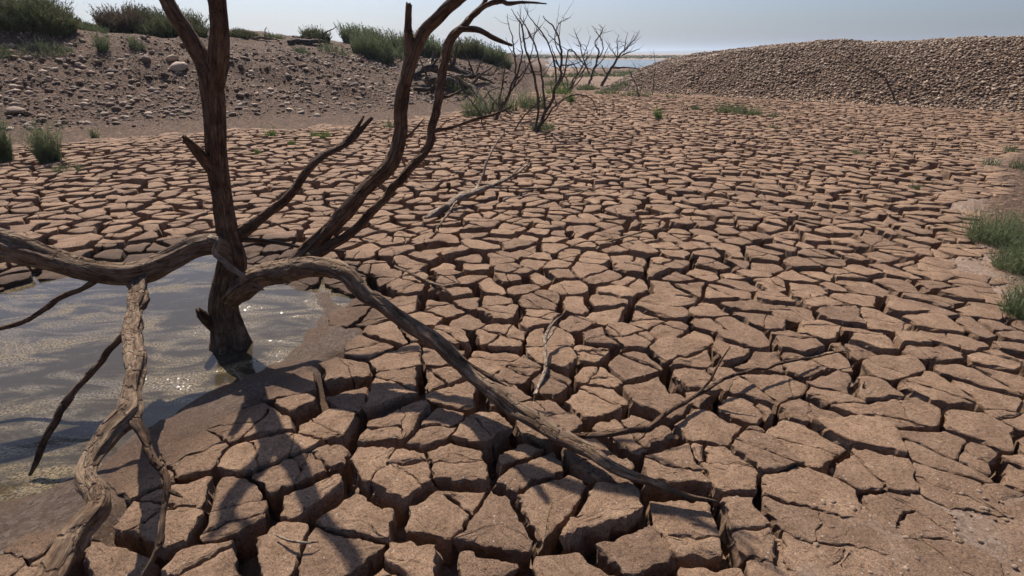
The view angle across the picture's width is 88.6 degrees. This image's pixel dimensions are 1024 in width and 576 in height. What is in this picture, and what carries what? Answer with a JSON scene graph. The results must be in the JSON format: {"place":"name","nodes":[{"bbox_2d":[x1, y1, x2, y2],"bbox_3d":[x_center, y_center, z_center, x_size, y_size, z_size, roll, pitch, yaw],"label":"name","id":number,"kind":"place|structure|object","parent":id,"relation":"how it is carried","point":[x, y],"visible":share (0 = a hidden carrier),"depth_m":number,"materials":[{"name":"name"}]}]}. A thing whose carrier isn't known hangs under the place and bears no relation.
{"place":"outdoors","nodes":[
{"label":"outdoors","id":0,"kind":"place"},
{"bbox_2d":[0,254,352,502],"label":"water","id":1,"kind":"structure","parent":0,"point":[49,359],"depth_m":3.14,"materials":[{"name":"liquid"}]},
{"bbox_2d":[0,25,1023,575],"bbox_3d":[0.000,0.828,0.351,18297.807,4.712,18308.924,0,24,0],"label":"ground","id":2,"kind":"structure","parent":0,"point":[800,229],"depth_m":3.31,"materials":[{"name":"brown soil"}]},
{"bbox_2d":[0,110,16,162],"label":"tamarisk seedling","id":3,"kind":"object","parent":2,"relation":"on","point":[6,153],"visible":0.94,"depth_m":8.37,"materials":[{"name":"green plant"}]},
{"bbox_2d":[0,41,18,58],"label":"weed","id":4,"kind":"object","parent":2,"relation":"on","point":[5,51],"visible":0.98,"depth_m":13.56,"materials":[{"name":"green plant"}]},
{"bbox_2d":[9,84,16,88],"bbox_3d":[-12.036,-4.870,12.675,0.183,0.118,0.203,-21,32,-39],"label":"stone","id":5,"kind":"object","parent":2,"relation":"on","point":[13,86],"visible":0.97,"depth_m":12.61,"materials":[{"name":"beige stone"}]},
{"bbox_2d":[9,102,18,105],"bbox_3d":[-11.365,-4.186,11.971,0.130,0.121,0.194,4,28,22],"label":"stone","id":6,"kind":"object","parent":2,"relation":"on","point":[13,104],"visible":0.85,"depth_m":11.93,"materials":[{"name":"beige stone"}]},
{"bbox_2d":[6,106,26,113],"bbox_3d":[-11.120,-3.991,11.760,0.352,0.187,0.357,-14,27,-28],"label":"stone","id":7,"kind":"object","parent":2,"relation":"on","point":[14,110],"visible":0.97,"depth_m":11.67,"materials":[{"name":"beige stone"}]},
{"bbox_2d":[22,111,32,114],"bbox_3d":[-10.894,-3.909,11.812,0.178,0.110,0.208,-5,3,32],"label":"stone","id":8,"kind":"object","parent":2,"relation":"on","point":[26,113],"visible":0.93,"depth_m":11.74,"materials":[{"name":"grey stone"}]},
{"bbox_2d":[16,36,56,59],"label":"weed","id":9,"kind":"object","parent":2,"relation":"on","point":[36,45],"visible":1,"depth_m":13.88,"materials":[{"name":"green plant"}]},
{"bbox_2d":[9,115,66,164],"bbox_3d":[-7.467,-2.344,8.316,0.708,0.782,0.587,0,24,0],"label":"tamarisk seedling","id":10,"kind":"object","parent":2,"relation":"on","point":[48,152],"visible":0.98,"depth_m":8.28,"materials":[{"name":"green plant"}]},
{"bbox_2d":[0,0,81,37],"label":"tamarisk bush","id":11,"kind":"object","parent":2,"relation":"on","point":[43,16],"visible":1,"depth_m":14.50,"materials":[{"name":"green plant"}]},
{"bbox_2d":[37,114,45,117],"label":"stone","id":12,"kind":"object","parent":2,"relation":"on","point":[41,115],"visible":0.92,"depth_m":11.81,"materials":[{"name":"beige stone"}]},
{"bbox_2d":[45,40,76,55],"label":"weed","id":13,"kind":"object","parent":2,"relation":"on","point":[63,50],"visible":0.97,"depth_m":14.15,"materials":[{"name":"green plant"}]},
{"bbox_2d":[46,162,84,172],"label":"tamarisk seedling","id":14,"kind":"object","parent":2,"relation":"on","point":[75,166],"visible":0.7,"depth_m":7.82,"materials":[{"name":"green plant"}]},
{"bbox_2d":[86,125,100,137],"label":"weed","id":15,"kind":"object","parent":2,"relation":"on","point":[92,133],"visible":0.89,"depth_m":10.89,"materials":[{"name":"green plant"}]},
{"bbox_2d":[78,17,109,32],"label":"tamarisk bush","id":16,"kind":"object","parent":2,"relation":"on","point":[86,24],"visible":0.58,"depth_m":16.36,"materials":[{"name":"green plant"}]},
{"bbox_2d":[83,26,114,52],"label":"weed","id":17,"kind":"object","parent":2,"relation":"on","point":[102,44],"visible":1,"depth_m":14.70,"materials":[{"name":"green plant"}]},
{"bbox_2d":[111,106,120,109],"bbox_3d":[-9.576,-4.328,12.687,0.208,0.117,0.161,-9,-4,-39],"label":"stone","id":18,"kind":"object","parent":2,"relation":"on","point":[115,108],"visible":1,"depth_m":12.63,"materials":[{"name":"grey stone"}]},
{"bbox_2d":[86,0,149,33],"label":"tamarisk bush","id":19,"kind":"object","parent":2,"relation":"on","point":[116,21],"visible":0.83,"depth_m":16.99,"materials":[{"name":"green plant"}]},
{"bbox_2d":[123,34,145,50],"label":"weed","id":20,"kind":"object","parent":2,"relation":"on","point":[135,44],"visible":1,"depth_m":15.20,"materials":[{"name":"green plant"}]},
{"bbox_2d":[141,55,150,61],"bbox_3d":[-10.306,-6.442,14.752,0.324,0.225,0.221,11,39,18],"label":"stone","id":21,"kind":"object","parent":2,"relation":"on","point":[145,58],"visible":1,"depth_m":14.68,"materials":[{"name":"grey stone"}]},
{"bbox_2d":[122,3,209,37],"bbox_3d":[-11.650,-8.905,17.524,2.756,1.183,2.473,0,24,0],"label":"tamarisk bush","id":22,"kind":"object","parent":2,"relation":"on","point":[158,24],"visible":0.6,"depth_m":17.14,"materials":[{"name":"green plant"}]},
{"bbox_2d":[165,55,178,60],"bbox_3d":[-9.836,-6.639,15.168,0.308,0.202,0.347,-9,24,22],"label":"stone","id":23,"kind":"object","parent":2,"relation":"on","point":[171,58],"visible":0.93,"depth_m":15.07,"materials":[{"name":"beige stone"}]},
{"bbox_2d":[169,61,187,71],"bbox_3d":[-9.496,-6.300,14.948,0.365,0.311,0.496,9,37,19],"label":"stone","id":24,"kind":"object","parent":2,"relation":"on","point":[178,66],"visible":0.93,"depth_m":14.82,"materials":[{"name":"beige stone"}]},
{"bbox_2d":[229,27,260,39],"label":"tamarisk bush","id":25,"kind":"object","parent":2,"relation":"on","point":[241,33],"visible":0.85,"depth_m":18.89,"materials":[{"name":"green plant"}]},
{"bbox_2d":[0,28,527,133],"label":"gravel","id":26,"kind":"structure","parent":2,"relation":"on","point":[287,52],"depth_m":14.61,"materials":[{"name":"brown gravel"}]},
{"bbox_2d":[251,27,279,40],"bbox_3d":[-8.942,-9.118,18.846,0.868,0.446,0.783,0,24,0],"label":"driftwood","id":27,"kind":"object","parent":2,"relation":"on","point":[264,37],"visible":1,"depth_m":19.02,"materials":[{"name":"brown wood"}]},
{"bbox_2d":[261,126,278,137],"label":"weed","id":28,"kind":"object","parent":2,"relation":"on","point":[270,133],"visible":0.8,"depth_m":11.06,"materials":[{"name":"green plant"}]},
{"bbox_2d":[262,30,285,38],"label":"grass tuft","id":29,"kind":"object","parent":2,"relation":"on","point":[270,35],"visible":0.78,"depth_m":19.84,"materials":[{"name":"green plant"}]},
{"bbox_2d":[276,534,318,543],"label":"fallen branch","id":30,"kind":"object","parent":2,"relation":"on","point":[293,540],"visible":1,"depth_m":1.85,"materials":[{"name":"brown wood"}]},
{"bbox_2d":[291,43,310,54],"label":"weed","id":31,"kind":"object","parent":2,"relation":"on","point":[300,50],"visible":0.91,"depth_m":18.24,"materials":[{"name":"green plant"}]},
{"bbox_2d":[287,26,336,44],"bbox_3d":[-7.948,-9.717,20.184,1.022,0.688,2.284,16,28,31],"label":"driftwood","id":32,"kind":"object","parent":2,"relation":"on","point":[307,41],"visible":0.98,"depth_m":20.25,"materials":[{"name":"grey wood"}]},
{"bbox_2d":[297,24,331,42],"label":"tamarisk bush","id":33,"kind":"object","parent":2,"relation":"on","point":[315,33],"visible":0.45,"depth_m":24.09,"materials":[{"name":"green plant"}]},
{"bbox_2d":[309,129,331,138],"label":"weed","id":34,"kind":"object","parent":2,"relation":"on","point":[323,134],"visible":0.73,"depth_m":11.06,"materials":[{"name":"green plant"}]},
{"bbox_2d":[317,39,349,55],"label":"weed","id":35,"kind":"object","parent":2,"relation":"on","point":[334,49],"visible":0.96,"depth_m":19.34,"materials":[{"name":"green plant"}]},
{"bbox_2d":[333,20,389,43],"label":"tamarisk bush","id":36,"kind":"object","parent":2,"relation":"on","point":[344,34],"visible":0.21,"depth_m":26.51,"materials":[{"name":"green plant"}]},
{"bbox_2d":[346,23,400,63],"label":"tamarisk bush","id":37,"kind":"object","parent":2,"relation":"on","point":[382,50],"visible":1,"depth_m":20.49,"materials":[{"name":"green plant"}]},
{"bbox_2d":[380,118,393,127],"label":"weed","id":38,"kind":"object","parent":2,"relation":"on","point":[389,123],"visible":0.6,"depth_m":12.41,"materials":[{"name":"green plant"}]},
{"bbox_2d":[393,43,404,59],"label":"weed","id":39,"kind":"object","parent":2,"relation":"on","point":[399,53],"visible":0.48,"depth_m":22.46,"materials":[{"name":"green plant"}]},
{"bbox_2d":[378,26,444,57],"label":"tamarisk bush","id":40,"kind":"object","parent":2,"relation":"on","point":[428,47],"visible":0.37,"depth_m":26.44,"materials":[{"name":"green plant"}]},
{"bbox_2d":[394,265,454,296],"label":"fallen branch","id":41,"kind":"object","parent":2,"relation":"on","point":[426,280],"visible":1,"depth_m":3.90,"materials":[{"name":"brown wood"}]},
{"bbox_2d":[0,0,850,575],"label":"bare tree","id":42,"kind":"object","parent":2,"relation":"on","point":[236,282],"visible":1,"depth_m":2.68,"materials":[{"name":"brown plant"}]},
{"bbox_2d":[445,77,472,95],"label":"weed","id":43,"kind":"object","parent":2,"relation":"on","point":[458,89],"visible":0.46,"depth_m":18.64,"materials":[{"name":"green plant"}]},
{"bbox_2d":[413,37,506,83],"bbox_3d":[-2.141,-8.901,20.673,4.798,1.726,1.567,-17,29,-33],"label":"driftwood","id":44,"kind":"object","parent":2,"relation":"on","point":[433,67],"visible":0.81,"depth_m":20.29,"materials":[{"name":"wood"}]},
{"bbox_2d":[424,66,499,114],"bbox_3d":[-1.441,-6.243,16.374,2.447,1.247,6.243,-4,24,-9],"label":"driftwood","id":45,"kind":"object","parent":2,"relation":"on","point":[433,78],"visible":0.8,"depth_m":18.59,"materials":[{"name":"brown wood"}]},
{"bbox_2d":[437,36,486,58],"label":"tamarisk bush","id":46,"kind":"object","parent":2,"relation":"on","point":[470,49],"visible":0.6,"depth_m":26.39,"materials":[{"name":"green plant"}]},
{"bbox_2d":[411,49,514,91],"bbox_3d":[-1.480,-8.211,19.618,1.677,1.411,6.401,12,27,25],"label":"driftwood","id":47,"kind":"object","parent":2,"relation":"on","point":[423,88],"visible":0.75,"depth_m":18.09,"materials":[{"name":"wood"}]},
{"bbox_2d":[457,89,493,117],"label":"weed","id":48,"kind":"object","parent":2,"relation":"on","point":[475,112],"visible":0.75,"depth_m":14.72,"materials":[{"name":"green plant"}]},
{"bbox_2d":[476,39,513,69],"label":"tamarisk bush","id":49,"kind":"object","parent":2,"relation":"on","point":[494,56],"visible":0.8,"depth_m":26.52,"materials":[{"name":"green plant"}]},
{"bbox_2d":[474,81,522,112],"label":"weed","id":50,"kind":"object","parent":2,"relation":"on","point":[508,104],"visible":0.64,"depth_m":15.89,"materials":[{"name":"green plant"}]},
{"bbox_2d":[454,78,550,129],"bbox_3d":[-0.302,-4.170,11.959,2.446,1.188,0.211,10,26,21],"label":"dead shrub","id":51,"kind":"object","parent":2,"relation":"on","point":[509,113],"visible":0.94,"depth_m":11.95,"materials":[{"name":"brown wood"}]},
{"bbox_2d":[423,126,595,228],"bbox_3d":[-0.216,-1.362,6.047,2.302,0.764,1.126,-19,30,-35],"label":"fallen branch","id":52,"kind":"object","parent":2,"relation":"on","point":[449,205],"visible":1,"depth_m":6.22,"materials":[{"name":"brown wood"}]},
{"bbox_2d":[485,5,543,120],"bbox_3d":[-0.006,-5.615,13.130,1.688,2.923,0.612,5,25,12],"label":"dead shrub","id":53,"kind":"object","parent":2,"relation":"on","point":[511,87],"visible":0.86,"depth_m":13.19,"materials":[{"name":"brown wood"}]},
{"bbox_2d":[514,84,552,108],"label":"weed","id":54,"kind":"object","parent":2,"relation":"on","point":[525,104],"visible":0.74,"depth_m":16.50,"materials":[{"name":"green plant"}]},
{"bbox_2d":[528,115,556,130],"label":"weed","id":55,"kind":"object","parent":2,"relation":"on","point":[544,127],"visible":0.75,"depth_m":11.85,"materials":[{"name":"green plant"}]},
{"bbox_2d":[533,315,562,395],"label":"fallen branch","id":56,"kind":"object","parent":2,"relation":"on","point":[545,371],"visible":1,"depth_m":2.90,"materials":[{"name":"brown wood"}]},
{"bbox_2d":[544,82,572,93],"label":"weed","id":57,"kind":"object","parent":2,"relation":"on","point":[560,91],"visible":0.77,"depth_m":22.66,"materials":[{"name":"green plant"}]},
{"bbox_2d":[507,4,611,131],"bbox_3d":[1.200,-4.855,11.316,2.264,3.003,1.532,10,26,21],"label":"dead shrub","id":58,"kind":"object","parent":2,"relation":"on","point":[543,119],"visible":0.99,"depth_m":11.19,"materials":[{"name":"brown wood"}]},
{"bbox_2d":[544,78,575,85],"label":"weed","id":59,"kind":"object","parent":2,"relation":"on","point":[553,83],"visible":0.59,"depth_m":27.83,"materials":[{"name":"green plant"}]},
{"bbox_2d":[563,90,575,102],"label":"weed","id":60,"kind":"object","parent":2,"relation":"on","point":[571,99],"visible":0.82,"depth_m":18.71,"materials":[{"name":"green plant"}]},
{"bbox_2d":[550,46,594,90],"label":"dead shrub","id":61,"kind":"object","parent":2,"relation":"on","point":[572,86],"visible":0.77,"depth_m":24.05,"materials":[{"name":"brown wood"}]},
{"bbox_2d":[575,82,594,89],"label":"weed","id":62,"kind":"object","parent":2,"relation":"on","point":[586,87],"visible":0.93,"depth_m":24.89,"materials":[{"name":"green plant"}]},
{"bbox_2d":[569,25,610,83],"bbox_3d":[4.284,-12.588,28.600,2.539,3.243,1.147,0,24,0],"label":"dead shrub","id":63,"kind":"object","parent":2,"relation":"on","point":[594,67],"visible":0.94,"depth_m":28.35,"materials":[{"name":"brown wood"}]},
{"bbox_2d":[516,54,684,58],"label":"scrub","id":64,"kind":"object","parent":2,"relation":"on","point":[608,56],"visible":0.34,"depth_m":292.02,"materials":[{"name":"green plant"}]},
{"bbox_2d":[594,86,622,94],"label":"weed","id":65,"kind":"object","parent":2,"relation":"on","point":[601,91],"visible":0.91,"depth_m":22.53,"materials":[{"name":"green plant"}]},
{"bbox_2d":[605,79,627,89],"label":"weed","id":66,"kind":"object","parent":2,"relation":"on","point":[619,85],"visible":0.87,"depth_m":26.06,"materials":[{"name":"green plant"}]},
{"bbox_2d":[595,28,639,85],"bbox_3d":[6.074,-12.994,29.559,2.782,3.243,0.978,0,24,0],"label":"dead shrub","id":67,"kind":"object","parent":2,"relation":"on","point":[612,67],"visible":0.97,"depth_m":29.63,"materials":[{"name":"brown wood"}]},
{"bbox_2d":[619,88,651,96],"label":"weed","id":68,"kind":"object","parent":2,"relation":"on","point":[634,94],"visible":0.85,"depth_m":21.18,"materials":[{"name":"green plant"}]},
{"bbox_2d":[629,60,641,96],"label":"dead shrub","id":69,"kind":"object","parent":2,"relation":"on","point":[637,82],"visible":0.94,"depth_m":20.49,"materials":[{"name":"brown wood"}]},
{"bbox_2d":[609,229,668,241],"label":"fallen branch","id":70,"kind":"object","parent":2,"relation":"on","point":[622,237],"visible":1,"depth_m":4.88,"materials":[{"name":"brown wood"}]},
{"bbox_2d":[636,49,655,94],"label":"dead shrub","id":71,"kind":"object","parent":2,"relation":"on","point":[652,73],"visible":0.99,"depth_m":21.62,"materials":[{"name":"brown wood"}]},
{"bbox_2d":[651,104,663,119],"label":"weed","id":72,"kind":"object","parent":2,"relation":"on","point":[658,115],"visible":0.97,"depth_m":13.95,"materials":[{"name":"green plant"}]},
{"bbox_2d":[348,241,1021,575],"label":"mud crumbs","id":73,"kind":"object","parent":2,"relation":"on","point":[852,508],"visible":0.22,"depth_m":2.00,"materials":[{"name":"brown soil"}]},
{"bbox_2d":[690,104,702,109],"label":"weed","id":74,"kind":"object","parent":2,"relation":"on","point":[695,108],"visible":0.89,"depth_m":16.33,"materials":[{"name":"green plant"}]},
{"bbox_2d":[715,99,742,112],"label":"weed","id":75,"kind":"object","parent":2,"relation":"on","point":[727,109],"visible":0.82,"depth_m":15.53,"materials":[{"name":"green plant"}]},
{"bbox_2d":[731,102,765,115],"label":"weed","id":76,"kind":"object","parent":2,"relation":"on","point":[744,111],"visible":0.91,"depth_m":14.94,"materials":[{"name":"green plant"}]},
{"bbox_2d":[766,112,780,117],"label":"weed","id":77,"kind":"object","parent":2,"relation":"on","point":[774,116],"visible":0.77,"depth_m":14.43,"materials":[{"name":"green plant"}]},
{"bbox_2d":[600,35,1023,112],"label":"cobbles","id":78,"kind":"object","parent":2,"relation":"on","point":[942,46],"visible":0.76,"depth_m":19.98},
{"bbox_2d":[849,148,865,154],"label":"weed","id":79,"kind":"object","parent":2,"relation":"on","point":[858,152],"visible":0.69,"depth_m":9.05,"materials":[{"name":"green plant"}]},
{"bbox_2d":[851,377,876,396],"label":"grass tuft","id":80,"kind":"object","parent":2,"relation":"on","point":[863,385],"visible":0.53,"depth_m":2.70,"materials":[{"name":"plant"}]},
{"bbox_2d":[858,52,897,101],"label":"dead shrub","id":81,"kind":"object","parent":2,"relation":"on","point":[888,85],"visible":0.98,"depth_m":17.80,"materials":[{"name":"brown wood"}]},
{"bbox_2d":[867,75,920,104],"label":"dead shrub","id":82,"kind":"object","parent":2,"relation":"on","point":[913,85],"visible":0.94,"depth_m":17.57,"materials":[{"name":"brown wood"}]},
{"bbox_2d":[908,180,924,189],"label":"weed","id":83,"kind":"object","parent":2,"relation":"on","point":[915,187],"visible":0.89,"depth_m":6.91,"materials":[{"name":"green plant"}]},
{"bbox_2d":[954,199,1023,246],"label":"grass tussock","id":84,"kind":"object","parent":2,"relation":"on","point":[979,232],"depth_m":4.87,"materials":[{"name":"green plant"}]},
{"bbox_2d":[977,157,1002,165],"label":"weed","id":85,"kind":"object","parent":2,"relation":"on","point":[988,160],"visible":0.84,"depth_m":8.19,"materials":[{"name":"green plant"}]},
{"bbox_2d":[980,304,1023,325],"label":"grass tuft","id":86,"kind":"object","parent":2,"relation":"on","point":[1008,321],"visible":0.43,"depth_m":3.40,"materials":[{"name":"green plant"}]},
{"bbox_2d":[982,222,1023,275],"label":"grass tussock","id":87,"kind":"object","parent":2,"relation":"on","point":[1013,259],"depth_m":4.27,"materials":[{"name":"green plant"}]},
{"bbox_2d":[989,269,1023,320],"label":"grass tussock","id":88,"kind":"object","parent":2,"relation":"on","point":[1011,307],"depth_m":3.49,"materials":[{"name":"green plant"}]},
{"bbox_2d":[1003,144,1021,151],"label":"weed","id":89,"kind":"object","parent":2,"relation":"on","point":[1010,149],"visible":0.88,"depth_m":9.45,"materials":[{"name":"green plant"}]},
{"bbox_2d":[1008,154,1023,169],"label":"weed","id":90,"kind":"object","parent":2,"relation":"on","point":[1018,166],"visible":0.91,"depth_m":7.96,"materials":[{"name":"green plant"}]},
{"bbox_2d":[16,0,1023,51],"label":"sky","id":91,"kind":"structure","parent":0,"point":[662,25],"materials":[{"name":"grey"}]},
{"bbox_2d":[542,69,636,77],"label":"shore grass","id":92,"kind":"structure","parent":0,"point":[623,74],"depth_m":44.58,"materials":[{"name":"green plant"}]},
{"bbox_2d":[545,59,664,67],"bbox_3d":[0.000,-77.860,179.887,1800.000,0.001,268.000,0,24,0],"label":"lake","id":93,"kind":"structure","parent":0,"point":[604,63],"depth_m":151.11,"materials":[{"name":"blue liquid"}]},
{"bbox_2d":[497,50,718,53],"bbox_3d":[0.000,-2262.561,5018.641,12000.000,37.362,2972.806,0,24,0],"label":"hills","id":94,"kind":"structure","parent":0,"point":[633,52],"depth_m":4046.59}
]}

